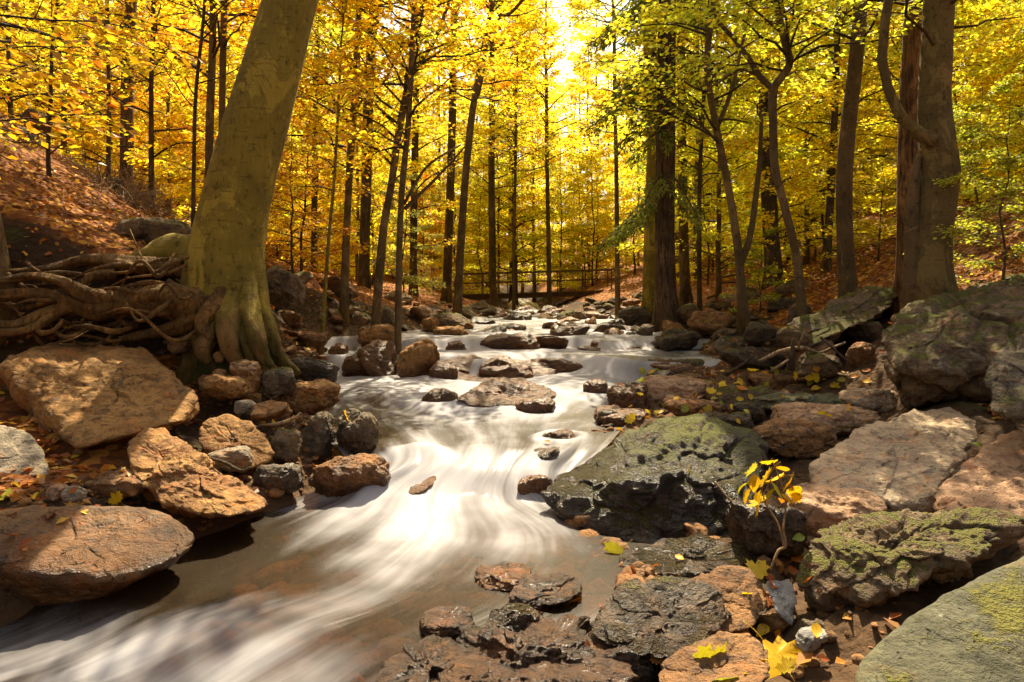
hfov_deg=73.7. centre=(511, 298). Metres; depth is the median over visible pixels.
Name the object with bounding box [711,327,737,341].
rock
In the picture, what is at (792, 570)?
fallen leaf
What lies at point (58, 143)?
woodland tree
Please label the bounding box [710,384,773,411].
flat rock
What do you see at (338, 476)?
boulder
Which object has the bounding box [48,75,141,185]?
sapling
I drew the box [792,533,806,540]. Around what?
fallen leaf
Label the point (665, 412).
stone
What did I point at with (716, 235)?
woodland tree
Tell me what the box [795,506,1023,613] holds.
boulder
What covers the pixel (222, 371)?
rock
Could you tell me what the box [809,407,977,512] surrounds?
boulder
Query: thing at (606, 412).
stone
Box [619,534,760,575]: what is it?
rock
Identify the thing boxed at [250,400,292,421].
rock
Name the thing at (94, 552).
boulder
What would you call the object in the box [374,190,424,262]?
sapling
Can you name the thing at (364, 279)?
tree
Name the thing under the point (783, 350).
dead branch
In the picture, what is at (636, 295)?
stone
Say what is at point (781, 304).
stone
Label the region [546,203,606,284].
sapling
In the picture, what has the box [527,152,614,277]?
sapling
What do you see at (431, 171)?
woodland tree
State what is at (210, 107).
tree
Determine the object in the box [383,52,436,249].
woodland tree
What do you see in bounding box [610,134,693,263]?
sapling
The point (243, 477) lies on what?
stone
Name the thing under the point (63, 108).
woodland tree
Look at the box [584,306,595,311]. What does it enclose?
stone
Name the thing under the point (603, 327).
stone
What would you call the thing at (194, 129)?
tree
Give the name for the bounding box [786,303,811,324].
rock
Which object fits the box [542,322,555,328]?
stone
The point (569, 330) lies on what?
stone
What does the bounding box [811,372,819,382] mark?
fallen leaf
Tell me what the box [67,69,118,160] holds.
sapling
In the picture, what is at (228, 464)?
dead branch
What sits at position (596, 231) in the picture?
sapling
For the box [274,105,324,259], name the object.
sapling
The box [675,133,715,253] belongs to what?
sapling
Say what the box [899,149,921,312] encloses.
tree trunk
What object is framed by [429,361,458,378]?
rock
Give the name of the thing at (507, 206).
woodland tree
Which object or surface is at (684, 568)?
stone
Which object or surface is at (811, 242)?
sapling
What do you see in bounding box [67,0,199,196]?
woodland tree
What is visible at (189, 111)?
sapling
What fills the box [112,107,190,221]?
sapling
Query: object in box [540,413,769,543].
boulder
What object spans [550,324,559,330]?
stone
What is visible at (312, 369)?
rock
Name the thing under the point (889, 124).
woodland tree
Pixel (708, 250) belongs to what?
sapling
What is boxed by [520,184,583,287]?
sapling
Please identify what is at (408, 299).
stone
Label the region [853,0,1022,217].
sapling
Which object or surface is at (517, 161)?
tree
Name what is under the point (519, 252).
woodland tree
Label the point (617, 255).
tree
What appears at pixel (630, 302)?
stone
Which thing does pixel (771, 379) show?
flat rock
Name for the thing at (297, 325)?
stone
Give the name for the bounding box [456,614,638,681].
boulder
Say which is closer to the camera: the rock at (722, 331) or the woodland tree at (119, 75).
the rock at (722, 331)
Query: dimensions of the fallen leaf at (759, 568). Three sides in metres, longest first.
0.213 x 0.170 x 0.025 m
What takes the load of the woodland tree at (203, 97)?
on the ground
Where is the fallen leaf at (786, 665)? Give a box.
[775,656,796,679]
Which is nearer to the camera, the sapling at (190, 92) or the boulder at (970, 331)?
the boulder at (970, 331)
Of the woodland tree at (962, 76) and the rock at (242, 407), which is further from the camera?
the woodland tree at (962, 76)
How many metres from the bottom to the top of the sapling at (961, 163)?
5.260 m
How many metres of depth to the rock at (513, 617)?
3.15 m
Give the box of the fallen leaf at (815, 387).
[811,385,820,389]
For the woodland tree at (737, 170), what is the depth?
29.41 m
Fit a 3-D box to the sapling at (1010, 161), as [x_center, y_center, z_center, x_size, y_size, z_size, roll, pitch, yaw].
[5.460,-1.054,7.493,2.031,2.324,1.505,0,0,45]
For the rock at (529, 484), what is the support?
on the stream water
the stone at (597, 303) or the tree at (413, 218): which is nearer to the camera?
the tree at (413, 218)
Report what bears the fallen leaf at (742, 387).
on the flat rock at (729, 394)
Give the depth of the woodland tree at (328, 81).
40.83 m
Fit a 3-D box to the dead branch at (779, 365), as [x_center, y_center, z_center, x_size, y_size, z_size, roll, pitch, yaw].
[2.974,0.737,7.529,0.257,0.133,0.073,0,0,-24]
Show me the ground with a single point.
(858, 624)
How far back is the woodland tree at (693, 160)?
34.13 m
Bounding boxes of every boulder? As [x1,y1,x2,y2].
[0,342,199,447]
[0,425,48,474]
[0,505,194,605]
[16,127,40,146]
[20,108,52,133]
[127,427,264,518]
[198,414,274,471]
[266,265,305,308]
[308,453,390,496]
[357,324,394,347]
[357,339,396,376]
[376,634,492,681]
[396,338,439,377]
[408,476,435,494]
[429,312,471,327]
[441,354,556,381]
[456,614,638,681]
[457,377,556,407]
[478,358,533,377]
[480,332,539,349]
[503,312,531,320]
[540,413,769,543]
[554,321,568,325]
[556,309,586,319]
[577,340,641,350]
[591,575,731,658]
[618,305,651,325]
[651,328,700,350]
[687,309,734,335]
[743,321,777,345]
[786,286,897,351]
[795,351,841,378]
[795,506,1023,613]
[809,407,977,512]
[855,556,1023,681]
[881,273,1023,410]
[933,430,1023,518]
[983,334,1023,420]
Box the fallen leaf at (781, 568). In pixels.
[779,561,790,573]
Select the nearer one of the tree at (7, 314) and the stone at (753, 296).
the tree at (7, 314)
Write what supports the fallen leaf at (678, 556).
on the stone at (684, 568)
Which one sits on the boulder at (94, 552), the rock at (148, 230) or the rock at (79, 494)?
the rock at (79, 494)
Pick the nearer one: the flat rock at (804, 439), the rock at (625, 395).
the flat rock at (804, 439)
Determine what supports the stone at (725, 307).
on the ground
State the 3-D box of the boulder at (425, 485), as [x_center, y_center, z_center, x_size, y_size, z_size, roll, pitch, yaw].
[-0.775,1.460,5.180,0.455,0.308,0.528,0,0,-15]
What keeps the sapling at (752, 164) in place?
on the ground
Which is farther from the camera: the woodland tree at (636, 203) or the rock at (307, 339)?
the woodland tree at (636, 203)
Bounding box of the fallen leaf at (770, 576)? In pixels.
[766,570,774,579]
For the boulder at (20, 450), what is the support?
on the ground
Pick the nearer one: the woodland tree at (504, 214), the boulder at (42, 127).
the boulder at (42, 127)
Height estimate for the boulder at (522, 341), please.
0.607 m
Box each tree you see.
[0,0,83,105]
[0,0,105,128]
[0,0,116,166]
[0,0,153,177]
[0,0,162,155]
[0,0,205,178]
[0,0,218,182]
[0,0,318,397]
[0,1,89,151]
[0,4,145,346]
[4,0,201,185]
[8,0,259,204]
[29,0,119,171]
[42,0,343,226]
[49,0,255,180]
[55,0,137,146]
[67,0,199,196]
[87,0,234,212]
[109,1,163,179]
[123,1,310,222]
[139,0,235,218]
[141,10,201,210]
[148,0,330,131]
[158,38,226,216]
[168,3,287,239]
[196,0,472,325]
[227,2,405,272]
[234,0,502,325]
[238,0,405,354]
[268,29,342,244]
[280,3,401,281]
[284,0,455,288]
[290,1,379,219]
[297,0,562,354]
[319,0,512,296]
[320,36,420,265]
[329,80,408,276]
[364,1,524,302]
[375,63,443,279]
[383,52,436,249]
[386,97,455,271]
[387,127,428,263]
[390,0,585,315]
[404,0,484,281]
[405,127,444,265]
[408,0,578,306]
[422,113,446,267]
[435,7,518,287]
[441,25,531,290]
[442,0,568,309]
[445,102,487,252]
[452,67,546,301]
[452,120,527,288]
[454,0,576,304]
[456,0,558,301]
[467,149,525,281]
[469,17,559,285]
[472,0,628,305]
[479,18,576,301]
[482,31,560,292]
[507,96,568,284]
[531,111,604,290]
[535,18,637,282]
[553,0,633,271]
[554,0,774,320]
[556,0,685,315]
[578,0,742,331]
[582,78,644,267]
[592,0,844,335]
[593,72,644,265]
[601,0,733,306]
[601,1,745,276]
[614,0,819,299]
[615,0,821,310]
[625,56,712,256]
[626,0,786,278]
[631,34,732,254]
[635,5,715,236]
[673,0,978,316]
[674,0,917,336]
[675,11,800,224]
[698,0,900,289]
[711,0,901,274]
[721,20,818,227]
[723,0,997,315]
[737,0,899,265]
[777,0,1023,153]
[777,1,899,237]
[799,14,866,172]
[806,0,1023,300]
[828,25,956,194]
[859,3,1007,138]
[859,19,975,176]
[859,25,969,191]
[952,0,1023,120]
[953,0,1023,198]
[957,0,1023,166]
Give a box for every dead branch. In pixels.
[209,457,250,472]
[258,412,300,426]
[714,481,731,500]
[724,357,751,376]
[759,334,845,362]
[772,359,788,370]
[787,339,794,370]
[820,337,851,364]
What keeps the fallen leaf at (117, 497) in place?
on the rock at (105, 484)
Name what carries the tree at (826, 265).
on the ground
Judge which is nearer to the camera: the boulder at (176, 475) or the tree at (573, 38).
the boulder at (176, 475)
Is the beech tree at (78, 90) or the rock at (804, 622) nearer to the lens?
the rock at (804, 622)
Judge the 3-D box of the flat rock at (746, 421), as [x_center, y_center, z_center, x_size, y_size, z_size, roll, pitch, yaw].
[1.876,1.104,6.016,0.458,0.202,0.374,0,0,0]
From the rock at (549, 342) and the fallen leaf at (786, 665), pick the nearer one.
the fallen leaf at (786, 665)
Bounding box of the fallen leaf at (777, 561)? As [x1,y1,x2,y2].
[775,556,782,565]
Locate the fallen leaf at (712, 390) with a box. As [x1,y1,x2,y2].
[706,387,716,395]
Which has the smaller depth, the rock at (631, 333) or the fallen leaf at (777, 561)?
the fallen leaf at (777, 561)
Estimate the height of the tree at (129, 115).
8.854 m
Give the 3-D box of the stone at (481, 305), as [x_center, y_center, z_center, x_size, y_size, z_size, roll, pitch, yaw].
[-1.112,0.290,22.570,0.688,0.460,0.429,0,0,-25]
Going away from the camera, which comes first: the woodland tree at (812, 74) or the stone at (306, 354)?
the stone at (306, 354)
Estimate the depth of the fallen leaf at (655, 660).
2.79 m
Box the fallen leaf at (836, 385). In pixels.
[825,382,839,387]
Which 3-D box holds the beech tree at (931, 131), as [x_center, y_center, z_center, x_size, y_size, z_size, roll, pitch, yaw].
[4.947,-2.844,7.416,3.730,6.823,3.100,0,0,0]
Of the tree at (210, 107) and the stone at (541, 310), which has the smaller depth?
the tree at (210, 107)
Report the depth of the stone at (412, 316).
15.22 m
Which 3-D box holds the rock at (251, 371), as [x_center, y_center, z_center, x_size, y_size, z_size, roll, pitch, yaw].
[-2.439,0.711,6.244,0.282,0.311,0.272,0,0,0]
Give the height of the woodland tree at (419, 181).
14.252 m
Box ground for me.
[0,112,1023,681]
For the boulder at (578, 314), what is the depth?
18.04 m
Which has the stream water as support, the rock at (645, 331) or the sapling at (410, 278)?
the rock at (645, 331)
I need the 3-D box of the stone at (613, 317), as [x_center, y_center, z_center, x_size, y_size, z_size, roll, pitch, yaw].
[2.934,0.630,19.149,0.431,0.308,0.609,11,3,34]
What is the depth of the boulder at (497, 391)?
7.87 m
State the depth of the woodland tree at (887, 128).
30.09 m
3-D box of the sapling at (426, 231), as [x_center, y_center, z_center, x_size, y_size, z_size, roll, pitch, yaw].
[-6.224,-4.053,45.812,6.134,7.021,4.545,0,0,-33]
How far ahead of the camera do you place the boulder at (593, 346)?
12.03 m
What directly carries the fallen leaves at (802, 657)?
on the ground
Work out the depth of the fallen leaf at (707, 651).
2.72 m
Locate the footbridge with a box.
[453,269,614,299]
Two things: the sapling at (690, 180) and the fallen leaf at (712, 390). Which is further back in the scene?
the sapling at (690, 180)
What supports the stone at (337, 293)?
on the ground
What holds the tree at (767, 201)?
on the ground
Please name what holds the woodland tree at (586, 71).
on the ground
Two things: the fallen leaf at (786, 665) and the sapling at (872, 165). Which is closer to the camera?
the fallen leaf at (786, 665)
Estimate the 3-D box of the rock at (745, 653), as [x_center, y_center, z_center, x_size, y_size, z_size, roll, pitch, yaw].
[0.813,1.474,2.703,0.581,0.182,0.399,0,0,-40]
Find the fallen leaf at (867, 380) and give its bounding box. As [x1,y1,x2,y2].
[862,379,872,382]
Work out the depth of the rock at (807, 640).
2.86 m
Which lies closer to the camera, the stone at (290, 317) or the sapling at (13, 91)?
the stone at (290, 317)
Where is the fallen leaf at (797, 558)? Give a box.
[791,555,803,562]
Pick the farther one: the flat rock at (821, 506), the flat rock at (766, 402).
the flat rock at (766, 402)
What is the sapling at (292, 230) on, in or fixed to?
on the ground
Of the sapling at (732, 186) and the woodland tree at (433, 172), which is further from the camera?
the woodland tree at (433, 172)
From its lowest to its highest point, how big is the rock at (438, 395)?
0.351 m
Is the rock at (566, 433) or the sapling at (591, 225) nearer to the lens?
the rock at (566, 433)
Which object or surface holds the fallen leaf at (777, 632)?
on the ground
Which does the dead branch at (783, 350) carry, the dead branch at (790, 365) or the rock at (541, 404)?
the dead branch at (790, 365)
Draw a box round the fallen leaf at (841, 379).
[837,377,845,381]
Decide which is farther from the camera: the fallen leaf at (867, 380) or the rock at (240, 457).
the fallen leaf at (867, 380)
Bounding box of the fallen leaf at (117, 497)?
[108,491,125,505]
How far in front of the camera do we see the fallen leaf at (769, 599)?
3.38 m
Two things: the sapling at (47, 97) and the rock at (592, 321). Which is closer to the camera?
the rock at (592, 321)
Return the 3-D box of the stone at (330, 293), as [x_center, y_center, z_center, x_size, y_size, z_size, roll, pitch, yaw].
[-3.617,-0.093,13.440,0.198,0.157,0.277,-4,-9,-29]
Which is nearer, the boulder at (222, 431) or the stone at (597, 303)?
the boulder at (222, 431)
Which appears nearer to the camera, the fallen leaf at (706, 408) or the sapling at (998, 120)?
the fallen leaf at (706, 408)
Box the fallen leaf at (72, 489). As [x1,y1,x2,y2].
[68,487,77,492]
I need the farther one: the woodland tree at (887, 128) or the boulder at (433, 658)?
the woodland tree at (887, 128)
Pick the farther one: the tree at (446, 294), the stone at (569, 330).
the tree at (446, 294)
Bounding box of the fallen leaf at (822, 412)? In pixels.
[817,410,831,416]
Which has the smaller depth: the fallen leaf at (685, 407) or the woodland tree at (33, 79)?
the fallen leaf at (685, 407)
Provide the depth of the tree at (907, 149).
8.63 m
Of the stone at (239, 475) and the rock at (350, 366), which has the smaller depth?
the stone at (239, 475)
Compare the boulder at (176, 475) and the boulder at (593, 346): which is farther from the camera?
the boulder at (593, 346)
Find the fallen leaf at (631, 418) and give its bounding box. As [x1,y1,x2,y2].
[624,412,636,423]
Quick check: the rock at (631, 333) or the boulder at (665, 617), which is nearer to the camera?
the boulder at (665, 617)
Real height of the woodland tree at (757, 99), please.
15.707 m
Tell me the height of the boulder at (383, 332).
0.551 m
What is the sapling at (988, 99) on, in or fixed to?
on the ground
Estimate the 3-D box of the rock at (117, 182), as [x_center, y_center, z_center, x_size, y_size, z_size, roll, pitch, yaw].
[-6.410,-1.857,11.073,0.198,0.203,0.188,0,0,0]
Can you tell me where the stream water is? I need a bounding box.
[0,298,767,681]
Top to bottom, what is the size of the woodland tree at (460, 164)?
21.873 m
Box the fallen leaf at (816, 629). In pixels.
[811,619,822,637]
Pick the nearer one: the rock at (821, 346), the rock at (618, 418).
the rock at (618, 418)
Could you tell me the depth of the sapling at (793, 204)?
25.54 m
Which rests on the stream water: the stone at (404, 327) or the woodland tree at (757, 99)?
the stone at (404, 327)
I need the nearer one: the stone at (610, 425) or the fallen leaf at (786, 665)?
the fallen leaf at (786, 665)
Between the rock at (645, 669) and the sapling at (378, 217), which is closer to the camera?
the rock at (645, 669)
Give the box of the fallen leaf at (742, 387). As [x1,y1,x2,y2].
[736,385,747,389]
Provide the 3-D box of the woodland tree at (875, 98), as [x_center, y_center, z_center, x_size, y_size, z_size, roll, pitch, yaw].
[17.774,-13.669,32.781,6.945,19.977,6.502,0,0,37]
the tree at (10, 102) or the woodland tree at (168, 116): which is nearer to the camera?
the tree at (10, 102)
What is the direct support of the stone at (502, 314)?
on the ground
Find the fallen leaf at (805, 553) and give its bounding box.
[801,547,808,556]
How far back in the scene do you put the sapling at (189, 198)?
27.40 m
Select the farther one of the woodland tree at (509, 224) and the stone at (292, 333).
the woodland tree at (509, 224)
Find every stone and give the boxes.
[235,471,249,478]
[238,392,261,402]
[240,475,247,481]
[280,313,301,324]
[282,310,302,328]
[284,345,296,355]
[286,330,298,336]
[293,354,305,357]
[294,339,302,348]
[297,350,309,357]
[313,354,326,359]
[320,276,358,297]
[327,290,333,296]
[328,308,341,316]
[330,315,342,323]
[331,325,342,331]
[333,291,352,298]
[350,306,359,316]
[383,290,412,304]
[402,324,407,330]
[407,314,415,318]
[409,307,434,321]
[463,305,475,318]
[469,300,488,309]
[471,316,495,323]
[477,307,496,316]
[484,325,506,331]
[494,312,507,317]
[502,323,525,330]
[516,305,532,310]
[537,309,548,312]
[541,305,556,309]
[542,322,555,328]
[549,324,589,335]
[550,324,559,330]
[555,308,565,312]
[558,317,580,321]
[584,297,596,302]
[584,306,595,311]
[585,311,608,318]
[593,301,602,305]
[593,323,625,332]
[595,409,617,424]
[603,303,614,309]
[603,328,623,334]
[604,423,614,426]
[608,297,627,304]
[609,315,617,318]
[622,298,639,306]
[630,324,654,331]
[632,293,641,298]
[645,370,674,376]
[657,409,668,414]
[660,559,697,577]
[662,395,680,402]
[672,359,704,365]
[683,522,708,534]
[709,302,730,310]
[712,336,745,352]
[720,304,734,312]
[746,286,758,290]
[747,291,759,299]
[750,315,758,320]
[759,613,794,633]
[766,297,795,311]
[773,279,807,296]
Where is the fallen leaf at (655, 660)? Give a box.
[650,657,663,664]
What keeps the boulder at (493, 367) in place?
on the boulder at (462, 364)
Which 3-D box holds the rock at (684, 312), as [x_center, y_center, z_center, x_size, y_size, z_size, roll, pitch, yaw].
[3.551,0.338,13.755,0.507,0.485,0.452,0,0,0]
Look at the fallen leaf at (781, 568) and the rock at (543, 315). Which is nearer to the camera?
the fallen leaf at (781, 568)
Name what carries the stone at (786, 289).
on the ground
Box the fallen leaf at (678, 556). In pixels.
[673,553,683,558]
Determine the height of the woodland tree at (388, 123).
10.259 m
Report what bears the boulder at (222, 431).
on the ground
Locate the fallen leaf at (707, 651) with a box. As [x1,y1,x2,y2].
[692,642,726,657]
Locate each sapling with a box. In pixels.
[0,78,42,112]
[1,1,104,160]
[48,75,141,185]
[53,5,164,196]
[53,19,145,169]
[54,36,147,171]
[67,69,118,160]
[112,71,201,205]
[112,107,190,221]
[114,77,187,215]
[134,60,190,181]
[138,61,192,203]
[154,0,323,224]
[155,111,204,220]
[172,45,326,258]
[265,98,357,273]
[267,66,370,274]
[267,89,377,272]
[267,132,322,244]
[268,130,318,256]
[269,154,323,260]
[272,154,370,268]
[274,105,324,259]
[276,116,360,273]
[293,179,353,269]
[304,116,360,255]
[322,114,410,279]
[324,89,434,284]
[353,151,408,267]
[370,173,444,295]
[371,196,430,278]
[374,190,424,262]
[388,186,453,279]
[391,173,455,284]
[402,232,454,295]
[407,206,470,286]
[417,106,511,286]
[420,210,488,293]
[425,134,511,286]
[437,182,515,293]
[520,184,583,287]
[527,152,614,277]
[536,139,636,286]
[536,195,611,279]
[539,142,631,286]
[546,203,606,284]
[556,154,630,280]
[577,197,642,276]
[593,126,675,274]
[593,167,643,272]
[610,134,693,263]
[636,124,711,265]
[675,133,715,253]
[675,138,749,284]
[675,154,754,274]
[688,149,732,258]
[689,144,761,244]
[702,82,757,254]
[705,97,795,247]
[709,34,835,263]
[715,0,872,287]
[719,226,784,313]
[724,98,813,235]
[732,142,820,256]
[737,47,829,258]
[738,458,801,569]
[744,98,866,245]
[753,112,857,261]
[753,125,857,243]
[776,37,898,250]
[799,0,1009,215]
[816,140,897,260]
[817,73,897,215]
[817,98,895,216]
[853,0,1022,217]
[854,108,892,205]
[854,127,895,206]
[891,94,998,191]
[902,98,1023,287]
[952,31,1023,201]
[952,72,1023,246]
[955,0,1023,192]
[957,9,1023,185]
[961,23,1023,176]
[971,24,1023,178]
[973,0,1023,146]
[979,1,1023,175]
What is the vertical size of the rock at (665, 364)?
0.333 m
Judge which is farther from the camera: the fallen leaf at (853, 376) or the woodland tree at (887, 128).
the woodland tree at (887, 128)
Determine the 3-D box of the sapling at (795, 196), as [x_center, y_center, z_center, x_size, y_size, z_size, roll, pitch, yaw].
[7.841,-3.601,17.172,3.938,6.240,3.736,0,0,-42]
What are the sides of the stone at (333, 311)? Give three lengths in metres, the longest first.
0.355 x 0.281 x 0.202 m
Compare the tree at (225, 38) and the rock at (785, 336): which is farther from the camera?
the tree at (225, 38)
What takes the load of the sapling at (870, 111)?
on the ground
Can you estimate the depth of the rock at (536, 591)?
3.44 m
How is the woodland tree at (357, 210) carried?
on the ground
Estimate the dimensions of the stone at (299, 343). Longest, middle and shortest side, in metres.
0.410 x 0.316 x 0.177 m
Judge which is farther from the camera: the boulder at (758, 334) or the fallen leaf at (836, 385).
the boulder at (758, 334)
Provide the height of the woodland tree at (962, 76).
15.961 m
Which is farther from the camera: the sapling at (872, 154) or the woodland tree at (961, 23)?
the sapling at (872, 154)
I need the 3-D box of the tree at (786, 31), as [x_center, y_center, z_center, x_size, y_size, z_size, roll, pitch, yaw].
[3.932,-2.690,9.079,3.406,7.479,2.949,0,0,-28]
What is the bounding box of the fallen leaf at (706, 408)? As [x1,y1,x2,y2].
[702,404,712,412]
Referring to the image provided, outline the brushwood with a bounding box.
[64,143,198,226]
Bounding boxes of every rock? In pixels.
[46,483,67,500]
[61,486,87,503]
[92,468,148,497]
[110,178,122,188]
[113,217,191,244]
[167,341,191,353]
[198,373,253,400]
[207,445,253,472]
[212,368,227,375]
[213,351,224,362]
[229,359,261,392]
[234,400,255,414]
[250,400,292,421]
[253,463,303,493]
[261,367,295,395]
[270,378,340,414]
[270,428,301,462]
[291,357,339,383]
[295,271,313,283]
[297,331,331,347]
[301,411,336,459]
[328,343,348,354]
[335,408,379,452]
[342,355,360,376]
[350,311,370,325]
[381,305,394,325]
[419,605,474,640]
[420,388,457,401]
[421,316,438,331]
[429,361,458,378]
[433,325,468,334]
[445,340,466,349]
[465,322,473,328]
[474,561,530,591]
[486,603,545,632]
[509,572,581,608]
[515,395,555,413]
[517,474,552,494]
[531,358,582,372]
[533,335,568,348]
[534,446,559,459]
[537,313,554,318]
[542,428,574,438]
[583,378,607,393]
[585,317,596,324]
[585,628,658,681]
[594,405,646,425]
[600,318,625,324]
[606,383,649,409]
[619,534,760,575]
[626,331,636,334]
[636,326,652,335]
[643,375,709,400]
[648,358,693,373]
[658,631,769,681]
[662,320,683,330]
[663,398,721,416]
[673,370,718,378]
[676,303,699,325]
[691,565,767,632]
[706,411,753,428]
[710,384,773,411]
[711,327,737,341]
[718,293,736,302]
[718,346,787,370]
[725,499,807,556]
[732,402,765,423]
[746,372,806,388]
[751,391,846,412]
[753,417,836,458]
[766,579,796,625]
[770,402,880,435]
[776,325,810,348]
[785,483,886,537]
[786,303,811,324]
[795,626,827,652]
[798,339,835,356]
[799,618,824,628]
[838,388,898,412]
[845,342,876,369]
[847,320,883,342]
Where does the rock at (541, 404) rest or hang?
in the stream water
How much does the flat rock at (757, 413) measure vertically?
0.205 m
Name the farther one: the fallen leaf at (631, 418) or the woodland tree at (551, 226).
the woodland tree at (551, 226)
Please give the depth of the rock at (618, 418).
6.50 m
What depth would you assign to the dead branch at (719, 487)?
4.06 m
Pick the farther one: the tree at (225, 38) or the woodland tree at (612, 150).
the woodland tree at (612, 150)
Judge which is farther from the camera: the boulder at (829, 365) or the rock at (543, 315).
the rock at (543, 315)
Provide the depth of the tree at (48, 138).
9.10 m
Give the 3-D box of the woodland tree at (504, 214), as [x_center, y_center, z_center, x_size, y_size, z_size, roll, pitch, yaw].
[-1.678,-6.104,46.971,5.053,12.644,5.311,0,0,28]
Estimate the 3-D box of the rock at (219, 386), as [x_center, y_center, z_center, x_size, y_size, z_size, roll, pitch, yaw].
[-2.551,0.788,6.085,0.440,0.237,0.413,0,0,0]
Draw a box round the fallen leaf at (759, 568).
[742,559,769,578]
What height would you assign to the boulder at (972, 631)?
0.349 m
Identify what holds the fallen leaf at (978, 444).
on the ground
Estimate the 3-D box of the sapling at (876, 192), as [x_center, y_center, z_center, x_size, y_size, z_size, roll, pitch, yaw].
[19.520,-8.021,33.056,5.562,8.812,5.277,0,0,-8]
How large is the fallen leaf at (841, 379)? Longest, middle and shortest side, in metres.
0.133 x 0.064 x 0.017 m
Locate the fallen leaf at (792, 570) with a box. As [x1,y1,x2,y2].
[785,566,797,574]
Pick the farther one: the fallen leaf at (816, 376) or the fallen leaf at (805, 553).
the fallen leaf at (816, 376)
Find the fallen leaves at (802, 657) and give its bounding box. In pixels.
[0,109,1023,678]
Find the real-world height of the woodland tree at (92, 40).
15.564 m
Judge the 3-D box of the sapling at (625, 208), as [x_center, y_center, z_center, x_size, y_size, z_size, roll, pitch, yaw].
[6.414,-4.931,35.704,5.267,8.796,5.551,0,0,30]
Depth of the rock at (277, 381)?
6.23 m
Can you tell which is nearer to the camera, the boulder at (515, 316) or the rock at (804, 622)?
the rock at (804, 622)
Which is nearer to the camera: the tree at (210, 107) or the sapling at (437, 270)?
the tree at (210, 107)
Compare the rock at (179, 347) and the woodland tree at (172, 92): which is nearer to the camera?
the rock at (179, 347)
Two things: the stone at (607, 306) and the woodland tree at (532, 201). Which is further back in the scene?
the woodland tree at (532, 201)
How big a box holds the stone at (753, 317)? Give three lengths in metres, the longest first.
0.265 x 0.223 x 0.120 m
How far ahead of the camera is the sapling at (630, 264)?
44.47 m
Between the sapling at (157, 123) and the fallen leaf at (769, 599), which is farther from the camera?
the sapling at (157, 123)
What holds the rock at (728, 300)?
on the ground
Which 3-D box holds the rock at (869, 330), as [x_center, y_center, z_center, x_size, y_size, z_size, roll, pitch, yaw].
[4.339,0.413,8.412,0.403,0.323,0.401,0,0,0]
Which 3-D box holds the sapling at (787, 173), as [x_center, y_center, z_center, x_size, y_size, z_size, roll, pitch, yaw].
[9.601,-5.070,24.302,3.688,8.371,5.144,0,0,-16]
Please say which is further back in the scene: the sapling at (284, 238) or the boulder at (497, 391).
the sapling at (284, 238)
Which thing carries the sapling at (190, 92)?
on the ground
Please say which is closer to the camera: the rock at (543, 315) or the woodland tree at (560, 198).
the rock at (543, 315)
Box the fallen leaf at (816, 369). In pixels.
[813,366,820,373]
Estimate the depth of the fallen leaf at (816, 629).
2.85 m
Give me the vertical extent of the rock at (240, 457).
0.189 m
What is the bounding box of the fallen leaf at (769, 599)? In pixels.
[764,588,772,606]
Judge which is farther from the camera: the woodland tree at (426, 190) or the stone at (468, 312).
the woodland tree at (426, 190)
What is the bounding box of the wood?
[23,1,897,275]
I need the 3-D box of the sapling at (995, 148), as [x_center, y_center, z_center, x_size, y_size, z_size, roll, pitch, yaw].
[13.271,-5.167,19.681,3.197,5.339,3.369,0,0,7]
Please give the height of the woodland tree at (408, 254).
13.201 m
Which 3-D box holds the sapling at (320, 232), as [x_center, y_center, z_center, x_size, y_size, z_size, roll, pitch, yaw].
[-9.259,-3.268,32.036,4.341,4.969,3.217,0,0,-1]
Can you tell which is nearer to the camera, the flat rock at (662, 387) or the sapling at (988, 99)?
the flat rock at (662, 387)
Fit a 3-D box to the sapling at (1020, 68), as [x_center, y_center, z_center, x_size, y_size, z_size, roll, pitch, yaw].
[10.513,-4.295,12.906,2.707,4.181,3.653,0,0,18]
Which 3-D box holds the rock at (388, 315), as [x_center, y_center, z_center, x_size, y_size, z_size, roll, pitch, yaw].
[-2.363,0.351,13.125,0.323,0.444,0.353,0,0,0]
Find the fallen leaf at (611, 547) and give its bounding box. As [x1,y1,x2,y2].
[603,540,631,553]
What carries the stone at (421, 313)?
in the stream water
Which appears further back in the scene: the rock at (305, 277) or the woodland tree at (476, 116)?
the woodland tree at (476, 116)
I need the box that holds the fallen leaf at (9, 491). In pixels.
[0,488,13,499]
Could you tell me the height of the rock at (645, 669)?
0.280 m
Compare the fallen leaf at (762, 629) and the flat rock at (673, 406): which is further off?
the flat rock at (673, 406)
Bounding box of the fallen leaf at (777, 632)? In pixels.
[775,629,780,636]
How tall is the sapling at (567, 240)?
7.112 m
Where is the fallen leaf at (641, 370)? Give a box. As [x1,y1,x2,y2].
[639,367,645,375]
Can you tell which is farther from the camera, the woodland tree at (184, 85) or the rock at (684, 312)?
the woodland tree at (184, 85)
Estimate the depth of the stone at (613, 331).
13.27 m
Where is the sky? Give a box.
[29,0,851,234]
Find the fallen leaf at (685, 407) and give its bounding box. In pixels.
[680,404,692,413]
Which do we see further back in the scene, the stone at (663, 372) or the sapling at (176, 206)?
the sapling at (176, 206)
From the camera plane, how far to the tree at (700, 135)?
14.93 m
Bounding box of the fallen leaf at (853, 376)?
[848,374,859,379]
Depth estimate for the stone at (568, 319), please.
17.30 m
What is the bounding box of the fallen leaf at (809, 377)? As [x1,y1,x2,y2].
[802,375,813,380]
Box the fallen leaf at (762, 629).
[756,623,769,636]
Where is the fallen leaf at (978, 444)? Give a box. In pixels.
[972,442,982,446]
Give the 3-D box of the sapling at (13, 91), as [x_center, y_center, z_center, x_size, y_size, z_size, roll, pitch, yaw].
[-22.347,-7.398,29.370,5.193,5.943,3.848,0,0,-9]

